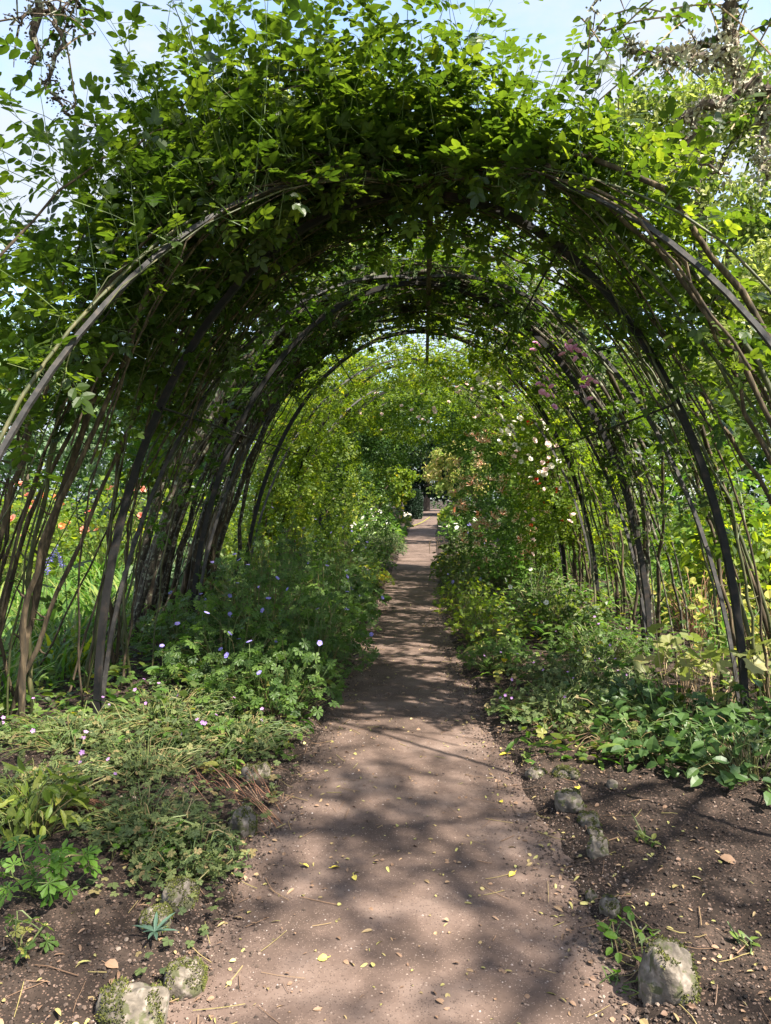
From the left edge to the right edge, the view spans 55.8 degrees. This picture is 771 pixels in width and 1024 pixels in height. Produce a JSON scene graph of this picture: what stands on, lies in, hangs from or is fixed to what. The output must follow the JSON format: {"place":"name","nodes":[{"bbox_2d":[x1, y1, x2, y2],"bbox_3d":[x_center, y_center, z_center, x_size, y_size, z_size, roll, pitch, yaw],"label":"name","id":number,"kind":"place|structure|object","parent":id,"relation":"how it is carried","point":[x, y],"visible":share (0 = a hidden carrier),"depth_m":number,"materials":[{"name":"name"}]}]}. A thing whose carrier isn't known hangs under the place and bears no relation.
{"place":"outdoors","nodes":[
{"label":"outdoors","id":0,"kind":"place"},
{"bbox_2d":[0,500,770,1023],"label":"ground","id":1,"kind":"structure","parent":0,"point":[70,984],"depth_m":3.04,"materials":[{"name":"soil"}]},
{"bbox_2d":[0,481,57,599],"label":"flowering shrub","id":2,"kind":"object","parent":1,"relation":"on","point":[13,519],"visible":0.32,"depth_m":10.66,"materials":[{"name":"green plant"}]},
{"bbox_2d":[0,910,58,963],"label":"cranesbill","id":3,"kind":"object","parent":1,"relation":"on","point":[15,922],"visible":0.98,"depth_m":2.44,"materials":[{"name":"green plant"}]},
{"bbox_2d":[1,463,88,578],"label":"flowering shrub","id":4,"kind":"object","parent":1,"relation":"on","point":[59,527],"visible":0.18,"depth_m":13.28,"materials":[{"name":"green plant"}]},
{"bbox_2d":[4,549,89,640],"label":"iris","id":5,"kind":"object","parent":1,"relation":"on","point":[44,609],"visible":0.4,"depth_m":7.69,"materials":[{"name":"green plant"}]},
{"bbox_2d":[0,834,101,907],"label":"cranesbill","id":6,"kind":"object","parent":1,"relation":"on","point":[56,864],"visible":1,"depth_m":2.70,"materials":[{"name":"green plant"}]},
{"bbox_2d":[0,756,103,853],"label":"lily plant","id":7,"kind":"object","parent":1,"relation":"on","point":[53,793],"visible":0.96,"depth_m":3.27,"materials":[{"name":"green plant"}]},
{"bbox_2d":[0,0,112,130],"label":"apple tree","id":8,"kind":"object","parent":1,"relation":"on","point":[60,18],"visible":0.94,"depth_m":4.14,"materials":[{"name":"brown plant"}]},
{"bbox_2d":[0,750,122,820],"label":"groundcover plant","id":9,"kind":"object","parent":1,"relation":"on","point":[53,768],"visible":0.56,"depth_m":3.69,"materials":[{"name":"green plant"}]},
{"bbox_2d":[0,296,131,515],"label":"pale tree","id":10,"kind":"object","parent":1,"relation":"on","point":[60,464],"visible":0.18,"depth_m":30.54,"materials":[{"name":"green plant"}]},
{"bbox_2d":[15,617,116,672],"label":"daylily","id":11,"kind":"object","parent":1,"relation":"on","point":[86,646],"visible":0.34,"depth_m":6.36,"materials":[{"name":"green plant"}]},
{"bbox_2d":[0,697,138,761],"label":"groundcover plant","id":12,"kind":"object","parent":1,"relation":"on","point":[79,734],"visible":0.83,"depth_m":4.35,"materials":[{"name":"green plant"}]},
{"bbox_2d":[46,549,133,594],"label":"iris","id":13,"kind":"object","parent":1,"relation":"on","point":[94,569],"visible":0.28,"depth_m":11.14,"materials":[{"name":"green plant"}]},
{"bbox_2d":[53,475,154,578],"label":"flowering shrub","id":14,"kind":"object","parent":1,"relation":"on","point":[99,536],"visible":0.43,"depth_m":11.79,"materials":[{"name":"green plant"}]},
{"bbox_2d":[95,975,169,1023],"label":"edging stone","id":15,"kind":"object","parent":1,"relation":"on","point":[119,1001],"visible":1,"depth_m":2.17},
{"bbox_2d":[62,721,217,790],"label":"groundcover plant","id":16,"kind":"object","parent":1,"relation":"on","point":[122,759],"visible":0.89,"depth_m":4.03,"materials":[{"name":"green plant"}]},
{"bbox_2d":[68,772,217,860],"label":"groundcover plant","id":17,"kind":"object","parent":1,"relation":"on","point":[135,816],"visible":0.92,"depth_m":3.23,"materials":[{"name":"green plant"}]},
{"bbox_2d":[0,733,298,975],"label":"weeds","id":18,"kind":"object","parent":1,"relation":"on","point":[140,971],"visible":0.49,"depth_m":3.30,"materials":[{"name":"green plant"}]},
{"bbox_2d":[138,902,173,934],"bbox_3d":[-0.833,1.482,2.638,0.123,0.107,0.146,0,1,3],"label":"edging stone","id":19,"kind":"object","parent":1,"relation":"on","point":[163,911],"visible":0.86,"depth_m":2.61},
{"bbox_2d":[77,678,240,747],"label":"groundcover plant","id":20,"kind":"object","parent":1,"relation":"on","point":[140,718],"visible":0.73,"depth_m":4.78,"materials":[{"name":"green plant"}]},
{"bbox_2d":[158,874,199,913],"bbox_3d":[-0.785,1.477,2.769,0.143,0.177,0.174,0,1,3],"label":"edging stone","id":21,"kind":"object","parent":1,"relation":"on","point":[177,890],"visible":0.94,"depth_m":2.73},
{"bbox_2d":[127,538,230,601],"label":"shrub","id":22,"kind":"object","parent":1,"relation":"on","point":[181,577],"visible":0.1,"depth_m":9.85,"materials":[{"name":"green plant"}]},
{"bbox_2d":[162,956,207,1001],"bbox_3d":[-0.650,1.527,2.362,0.146,0.156,0.147,0,1,3],"label":"edging stone","id":23,"kind":"object","parent":1,"relation":"on","point":[185,977],"visible":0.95,"depth_m":2.32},
{"bbox_2d":[0,463,372,521],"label":"hedge","id":24,"kind":"object","parent":1,"relation":"on","point":[72,494],"visible":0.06,"depth_m":44.17,"materials":[{"name":"green plant"}]},
{"bbox_2d":[127,587,250,661],"bbox_3d":[-1.802,1.035,6.705,1.021,0.704,1.192,-1,2,-39],"label":"cranesbill","id":25,"kind":"object","parent":1,"relation":"on","point":[163,633],"visible":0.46,"depth_m":6.56,"materials":[{"name":"green plant"}]},
{"bbox_2d":[134,488,248,561],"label":"shrub","id":26,"kind":"object","parent":1,"relation":"on","point":[230,551],"visible":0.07,"depth_m":13.51,"materials":[{"name":"green plant"}]},
{"bbox_2d":[128,813,255,890],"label":"groundcover plant","id":27,"kind":"object","parent":1,"relation":"on","point":[200,857],"visible":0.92,"depth_m":2.97,"materials":[{"name":"green plant"}]},
{"bbox_2d":[106,332,294,502],"bbox_3d":[-8.593,-4.093,36.185,10.858,10.118,9.142,0,1,3],"label":"broadleaf tree","id":28,"kind":"object","parent":1,"relation":"on","point":[130,450],"visible":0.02,"depth_m":34.27,"materials":[{"name":"green plant"}]},
{"bbox_2d":[151,588,309,699],"bbox_3d":[-1.221,1.011,5.716,1.310,0.876,1.246,0,1,3],"label":"cranesbill","id":29,"kind":"object","parent":1,"relation":"on","point":[209,657],"visible":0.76,"depth_m":5.58,"materials":[{"name":"green plant"}]},
{"bbox_2d":[183,758,283,837],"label":"dried stalks","id":30,"kind":"object","parent":1,"relation":"on","point":[264,807],"visible":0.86,"depth_m":3.80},
{"bbox_2d":[165,707,312,763],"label":"groundcover plant","id":31,"kind":"object","parent":1,"relation":"on","point":[249,725],"visible":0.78,"depth_m":4.45,"materials":[{"name":"green plant"}]},
{"bbox_2d":[228,802,257,837],"bbox_3d":[-0.673,1.481,3.434,0.149,0.171,0.202,0,1,3],"label":"edging stone","id":32,"kind":"object","parent":1,"relation":"on","point":[243,820],"visible":0.91,"depth_m":3.39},
{"bbox_2d":[178,541,335,667],"bbox_3d":[-1.183,0.843,6.533,1.437,1.149,1.232,0,1,3],"label":"cranesbill","id":33,"kind":"object","parent":1,"relation":"on","point":[262,582],"visible":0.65,"depth_m":6.49,"materials":[{"name":"green plant"}]},
{"bbox_2d":[199,507,323,630],"bbox_3d":[-1.358,0.654,7.936,1.479,1.437,1.458,0,1,3],"label":"cranesbill","id":34,"kind":"object","parent":1,"relation":"on","point":[293,582],"visible":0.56,"depth_m":7.84,"materials":[{"name":"green plant"}]},
{"bbox_2d":[115,52,408,512],"bbox_3d":[-5.172,-8.485,29.996,12.946,19.168,11.496,0,1,3],"label":"lime tree","id":35,"kind":"object","parent":1,"relation":"on","point":[351,245],"visible":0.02,"depth_m":28.28,"materials":[{"name":"green plant"}]},
{"bbox_2d":[195,636,348,719],"bbox_3d":[-0.776,1.169,5.241,1.063,0.587,1.118,0,1,3],"label":"cranesbill","id":36,"kind":"object","parent":1,"relation":"on","point":[277,695],"visible":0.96,"depth_m":5.07,"materials":[{"name":"green plant"}]},
{"bbox_2d":[227,509,340,608],"bbox_3d":[-1.300,0.651,9.326,1.476,1.388,1.516,0,1,3],"label":"cranesbill","id":37,"kind":"object","parent":1,"relation":"on","point":[304,547],"visible":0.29,"depth_m":9.27,"materials":[{"name":"green plant"}]},
{"bbox_2d":[236,584,379,688],"bbox_3d":[-0.589,1.026,6.064,1.090,0.863,1.065,1,1,24],"label":"cranesbill","id":38,"kind":"object","parent":1,"relation":"on","point":[331,643],"visible":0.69,"depth_m":5.95,"materials":[{"name":"green plant"}]},
{"bbox_2d":[28,0,597,707],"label":"climbing rose","id":39,"kind":"object","parent":1,"relation":"on","point":[236,276],"visible":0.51,"depth_m":4.60,"materials":[{"name":"green plant"}]},
{"bbox_2d":[275,546,383,654],"bbox_3d":[-0.575,0.889,7.288,1.127,1.081,1.198,0,1,3],"label":"cranesbill","id":40,"kind":"object","parent":1,"relation":"on","point":[340,595],"visible":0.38,"depth_m":7.18,"materials":[{"name":"green plant"}]},
{"bbox_2d":[295,519,378,584],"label":"cranesbill","id":41,"kind":"object","parent":1,"relation":"on","point":[341,557],"visible":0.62,"depth_m":11.56,"materials":[{"name":"green plant"}]},
{"bbox_2d":[303,552,378,627],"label":"cranesbill","id":42,"kind":"object","parent":1,"relation":"on","point":[363,589],"visible":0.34,"depth_m":8.53,"materials":[{"name":"green plant"}]},
{"bbox_2d":[0,0,687,725],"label":"climbing rose","id":43,"kind":"object","parent":1,"relation":"on","point":[180,186],"visible":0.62,"depth_m":4.20,"materials":[{"name":"plant"}]},
{"bbox_2d":[323,567,392,606],"bbox_3d":[-0.452,1.048,9.952,1.069,0.600,1.075,0,1,-19],"label":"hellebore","id":44,"kind":"object","parent":1,"relation":"on","point":[371,588],"visible":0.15,"depth_m":9.85,"materials":[{"name":"green plant"}]},
{"bbox_2d":[354,522,408,556],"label":"lavender","id":45,"kind":"object","parent":1,"relation":"on","point":[401,547],"visible":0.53,"depth_m":18.34,"materials":[{"name":"green plant"}]},
{"bbox_2d":[270,345,497,570],"bbox_3d":[-0.073,-0.784,12.986,4.517,4.131,2.906,0,1,3],"label":"climbing rose","id":46,"kind":"object","parent":1,"relation":"on","point":[372,406],"visible":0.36,"depth_m":13.10,"materials":[{"name":"plant"}]},
{"bbox_2d":[220,322,549,597],"bbox_3d":[-0.253,-0.788,10.488,4.569,4.239,3.538,0,1,-20],"label":"climbing rose","id":47,"kind":"object","parent":1,"relation":"on","point":[277,500],"visible":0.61,"depth_m":10.34,"materials":[{"name":"plant"}]},
{"bbox_2d":[0,0,770,697],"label":"climbing rose","id":48,"kind":"object","parent":1,"relation":"on","point":[708,122],"visible":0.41,"depth_m":4.28,"materials":[{"name":"plant"}]},
{"bbox_2d":[0,169,770,719],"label":"arch tunnel","id":49,"kind":"structure","parent":1,"relation":"on","point":[100,675],"depth_m":5.00,"materials":[{"name":"black paint"}]},
{"bbox_2d":[0,543,770,769],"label":"ground cover","id":50,"kind":"object","parent":1,"relation":"on","point":[114,671],"visible":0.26,"depth_m":5.60,"materials":[{"name":"green plant"}]},
{"bbox_2d":[0,604,770,1023],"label":"soil crumbs","id":51,"kind":"object","parent":1,"relation":"on","point":[584,932],"visible":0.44,"depth_m":2.96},
{"bbox_2d":[355,463,421,524],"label":"rose bush","id":52,"kind":"object","parent":1,"relation":"on","point":[405,475],"visible":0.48,"depth_m":27.02,"materials":[{"name":"green plant"}]},
{"bbox_2d":[105,196,672,646],"bbox_3d":[-0.174,-0.878,6.693,5.619,4.581,2.886,0,1,15],"label":"climbing rose","id":53,"kind":"object","parent":1,"relation":"on","point":[261,362],"visible":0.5,"depth_m":7.13,"materials":[{"name":"plant"}]},
{"bbox_2d":[310,369,468,568],"bbox_3d":[0.086,-0.877,15.238,4.001,4.355,4.126,0,1,3],"label":"honeysuckle","id":54,"kind":"object","parent":1,"relation":"on","point":[375,461],"visible":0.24,"depth_m":15.61,"materials":[{"name":"plant"}]},
{"bbox_2d":[370,425,434,512],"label":"yew tree","id":55,"kind":"object","parent":1,"relation":"on","point":[418,485],"visible":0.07,"depth_m":66.60,"materials":[{"name":"green plant"}]},
{"bbox_2d":[176,237,629,628],"bbox_3d":[0.202,-0.852,7.971,5.275,4.483,1.759,0,1,10],"label":"climbing rose","id":56,"kind":"object","parent":1,"relation":"on","point":[406,316],"visible":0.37,"depth_m":8.04,"materials":[{"name":"plant"}]},
{"bbox_2d":[404,489,423,518],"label":"clipped yew","id":57,"kind":"object","parent":1,"relation":"on","point":[413,507],"visible":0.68,"depth_m":51.51,"materials":[{"name":"green plant"}]},
{"bbox_2d":[84,0,770,504],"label":"climbing rose","id":58,"kind":"object","parent":1,"relation":"on","point":[742,354],"visible":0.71,"depth_m":4.19,"materials":[{"name":"plant"}]},
{"bbox_2d":[300,344,576,589],"bbox_3d":[1.278,-0.814,12.429,4.750,4.261,3.126,1,1,34],"label":"climbing rose","id":59,"kind":"object","parent":1,"relation":"on","point":[550,559],"visible":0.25,"depth_m":12.08,"materials":[{"name":"plant"}]},
{"bbox_2d":[328,358,550,580],"bbox_3d":[1.125,-0.986,14.541,4.580,4.635,3.890,0,1,17],"label":"honeysuckle","id":60,"kind":"object","parent":1,"relation":"on","point":[477,442],"visible":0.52,"depth_m":13.43,"materials":[{"name":"plant"}]},
{"bbox_2d":[412,424,473,513],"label":"yew tree","id":61,"kind":"object","parent":1,"relation":"on","point":[431,494],"visible":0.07,"depth_m":64.43,"materials":[{"name":"green plant"}]},
{"bbox_2d":[430,537,476,570],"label":"herb clump","id":62,"kind":"object","parent":1,"relation":"on","point":[454,556],"visible":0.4,"depth_m":14.45,"materials":[{"name":"green plant"}]},
{"bbox_2d":[428,548,482,586],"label":"herb clump","id":63,"kind":"object","parent":1,"relation":"on","point":[452,563],"visible":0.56,"depth_m":12.48,"materials":[{"name":"green plant"}]},
{"bbox_2d":[420,438,493,541],"bbox_3d":[2.398,-0.644,24.419,2.530,3.688,2.496,0,1,3],"label":"maple","id":64,"kind":"object","parent":1,"relation":"on","point":[434,473],"visible":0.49,"depth_m":23.99,"materials":[{"name":"green plant"}]},
{"bbox_2d":[278,268,640,625],"bbox_3d":[0.764,-0.838,8.746,4.888,4.393,2.268,0,1,3],"label":"climbing rose","id":65,"kind":"object","parent":1,"relation":"on","point":[597,492],"visible":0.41,"depth_m":8.56,"materials":[{"name":"plant"}]},
{"bbox_2d":[433,564,490,601],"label":"herb clump","id":66,"kind":"object","parent":1,"relation":"on","point":[467,576],"visible":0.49,"depth_m":10.68,"materials":[{"name":"green plant"}]},
{"bbox_2d":[305,326,629,602],"bbox_3d":[1.372,-0.769,10.942,4.450,4.199,4.259,0,1,10],"label":"climbing rose","id":67,"kind":"object","parent":1,"relation":"on","point":[565,510],"visible":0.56,"depth_m":10.18,"materials":[{"name":"plant"}]},
{"bbox_2d":[431,570,508,622],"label":"herb clump","id":68,"kind":"object","parent":1,"relation":"on","point":[452,606],"visible":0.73,"depth_m":8.92,"materials":[{"name":"green plant"}]},
{"bbox_2d":[189,0,770,702],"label":"climbing rose","id":69,"kind":"object","parent":1,"relation":"on","point":[591,302],"visible":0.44,"depth_m":5.16,"materials":[{"name":"green plant"}]},
{"bbox_2d":[444,591,527,644],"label":"herb clump","id":70,"kind":"object","parent":1,"relation":"on","point":[488,619],"visible":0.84,"depth_m":7.51,"materials":[{"name":"green plant"}]},
{"bbox_2d":[455,629,537,673],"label":"herb clump","id":71,"kind":"object","parent":1,"relation":"on","point":[480,651],"visible":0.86,"depth_m":6.40,"materials":[{"name":"green plant"}]},
{"bbox_2d":[468,530,539,588],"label":"herb clump","id":72,"kind":"object","parent":1,"relation":"on","point":[516,566],"visible":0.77,"depth_m":12.03,"materials":[{"name":"green plant"}]},
{"bbox_2d":[306,209,731,657],"bbox_3d":[1.250,-0.861,6.875,3.427,4.550,3.063,-1,1,-24],"label":"climbing rose","id":73,"kind":"object","parent":1,"relation":"on","point":[623,403],"visible":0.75,"depth_m":6.73,"materials":[{"name":"plant"}]},
{"bbox_2d":[495,562,592,612],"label":"herb clump","id":74,"kind":"object","parent":1,"relation":"on","point":[523,594],"visible":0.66,"depth_m":9.48,"materials":[{"name":"green plant"}]},
{"bbox_2d":[484,669,624,741],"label":"herb clump","id":75,"kind":"object","parent":1,"relation":"on","point":[542,700],"visible":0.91,"depth_m":4.93,"materials":[{"name":"green plant"}]},
{"bbox_2d":[504,578,622,641],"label":"herb clump","id":76,"kind":"object","parent":1,"relation":"on","point":[543,604],"visible":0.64,"depth_m":7.76,"materials":[{"name":"green plant"}]},
{"bbox_2d":[554,787,586,813],"bbox_3d":[0.918,1.443,3.626,0.151,0.140,0.172,0,1,3],"label":"edging stone","id":77,"kind":"object","parent":1,"relation":"on","point":[569,799],"visible":0.97,"depth_m":3.57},
{"bbox_2d":[505,644,652,699],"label":"herb clump","id":78,"kind":"object","parent":1,"relation":"on","point":[557,670],"visible":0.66,"depth_m":5.72,"materials":[{"name":"green plant"}]},
{"bbox_2d":[586,835,608,858],"bbox_3d":[0.922,1.472,3.168,0.102,0.126,0.104,0,1,3],"label":"edging stone","id":79,"kind":"object","parent":1,"relation":"on","point":[597,846],"visible":0.94,"depth_m":3.14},
{"bbox_2d":[547,613,657,668],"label":"herb clump","id":80,"kind":"object","parent":1,"relation":"on","point":[582,642],"visible":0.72,"depth_m":6.46,"materials":[{"name":"green plant"}]},
{"bbox_2d":[599,893,621,918],"bbox_3d":[0.849,1.494,2.746,0.087,0.100,0.096,0,1,3],"label":"edging stone","id":81,"kind":"object","parent":1,"relation":"on","point":[610,906],"visible":0.95,"depth_m":2.72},
{"bbox_2d":[559,660,676,712],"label":"broadleaf plant","id":82,"kind":"object","parent":1,"relation":"on","point":[613,689],"visible":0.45,"depth_m":5.19,"materials":[{"name":"green plant"}]},
{"bbox_2d":[568,466,683,574],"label":"shrub","id":83,"kind":"object","parent":1,"relation":"on","point":[626,548],"visible":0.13,"depth_m":14.00,"materials":[{"name":"green plant"}]},
{"bbox_2d":[483,454,770,522],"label":"hedge","id":84,"kind":"object","parent":1,"relation":"on","point":[760,458],"visible":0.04,"depth_m":42.25,"materials":[{"name":"green plant"}]},
{"bbox_2d":[595,906,660,962],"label":"seedling","id":85,"kind":"object","parent":1,"relation":"on","point":[610,933],"visible":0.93,"depth_m":2.53,"materials":[{"name":"green plant"}]},
{"bbox_2d":[543,331,751,539],"bbox_3d":[8.357,-2.385,23.469,7.544,7.218,7.850,-1,1,-26],"label":"broadleaf tree","id":86,"kind":"object","parent":1,"relation":"on","point":[632,380],"visible":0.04,"depth_m":21.70,"materials":[{"name":"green plant"}]},
{"bbox_2d":[548,710,752,770],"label":"plant","id":87,"kind":"object","parent":1,"relation":"on","point":[578,734],"visible":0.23,"depth_m":4.41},
{"bbox_2d":[590,713,714,777],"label":"broadleaf plant","id":88,"kind":"object","parent":1,"relation":"on","point":[652,743],"visible":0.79,"depth_m":4.16,"materials":[{"name":"green plant"}]},
{"bbox_2d":[539,25,770,532],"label":"lime tree","id":89,"kind":"object","parent":1,"relation":"on","point":[704,199],"visible":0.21,"depth_m":23.97,"materials":[{"name":"green plant"}]},
{"bbox_2d":[542,0,770,211],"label":"apple tree","id":90,"kind":"object","parent":1,"relation":"on","point":[727,53],"visible":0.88,"depth_m":4.21,"materials":[{"name":"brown plant"}]},
{"bbox_2d":[638,934,701,1006],"bbox_3d":[0.889,1.486,2.280,0.186,0.277,0.185,0,1,3],"label":"edging stone","id":91,"kind":"object","parent":1,"relation":"on","point":[668,972],"visible":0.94,"depth_m":2.24,"materials":[{"name":"stone"}]},
{"bbox_2d":[632,623,723,708],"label":"dying plant","id":92,"kind":"object","parent":1,"relation":"on","point":[665,641],"visible":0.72,"depth_m":5.18,"materials":[{"name":"green plant"}]},
{"bbox_2d":[599,680,766,743],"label":"broadleaf plant","id":93,"kind":"object","parent":1,"relation":"on","point":[667,693],"visible":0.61,"depth_m":4.62,"materials":[{"name":"green plant"}]},
{"bbox_2d":[653,615,728,700],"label":"dying plant","id":94,"kind":"object","parent":1,"relation":"on","point":[700,645],"visible":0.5,"depth_m":5.37,"materials":[{"name":"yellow plant"}]},
{"bbox_2d":[649,559,756,641],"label":"dying plant","id":95,"kind":"object","parent":1,"relation":"on","point":[697,598],"visible":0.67,"depth_m":7.60,"materials":[{"name":"yellow plant"}]},
{"bbox_2d":[638,435,770,594],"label":"shrub","id":96,"kind":"object","parent":1,"relation":"on","point":[678,542],"visible":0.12,"depth_m":10.96,"materials":[{"name":"green plant"}]},
{"bbox_2d":[649,709,770,804],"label":"broadleaf plant","id":97,"kind":"object","parent":1,"relation":"on","point":[730,776],"visible":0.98,"depth_m":3.86,"materials":[{"name":"green plant"}]},
{"bbox_2d":[660,478,770,622],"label":"shrub","id":98,"kind":"object","parent":1,"relation":"on","point":[763,556],"visible":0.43,"depth_m":8.47,"materials":[{"name":"green plant"}]},
{"bbox_2d":[660,228,770,468],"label":"lime tree","id":99,"kind":"object","parent":1,"relation":"on","point":[762,255],"visible":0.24,"depth_m":18.14,"materials":[{"name":"green plant"}]},
{"bbox_2d":[676,636,766,709],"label":"dying plant","id":100,"kind":"object","parent":1,"relation":"on","point":[758,666],"visible":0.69,"depth_m":4.93,"materials":[{"name":"green plant"}]},
{"bbox_2d":[696,679,770,753],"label":"broadleaf plant","id":101,"kind":"object","parent":1,"relation":"on","point":[731,708],"visible":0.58,"depth_m":4.41,"materials":[{"name":"green plant"}]},
{"bbox_2d":[736,639,770,708],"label":"dying plant","id":102,"kind":"object","parent":1,"relation":"on","point":[758,647],"visible":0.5,"depth_m":5.09,"materials":[{"name":"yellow plant"}]},
{"bbox_2d":[0,524,770,712],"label":"long grass","id":103,"kind":"structure","parent":0,"point":[93,590],"depth_m":8.04,"materials":[{"name":"plant"}]},
{"bbox_2d":[0,0,770,499],"label":"sky","id":104,"kind":"structure","parent":0,"point":[553,19],"materials":[{"name":"white"}]},
{"bbox_2d":[166,509,636,1023],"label":"path","id":105,"kind":"structure","parent":0,"point":[381,887],"depth_m":2.98,"materials":[{"name":"soil"}]},
{"bbox_2d":[0,600,770,1023],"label":"leaf litter","id":106,"kind":"object","parent":105,"relation":"on","point":[592,978],"visible":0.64,"depth_m":2.87,"materials":[{"name":"plant"}]},
{"bbox_2d":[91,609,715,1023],"bbox_3d":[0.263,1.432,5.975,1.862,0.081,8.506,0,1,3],"label":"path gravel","id":107,"kind":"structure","parent":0,"point":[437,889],"depth_m":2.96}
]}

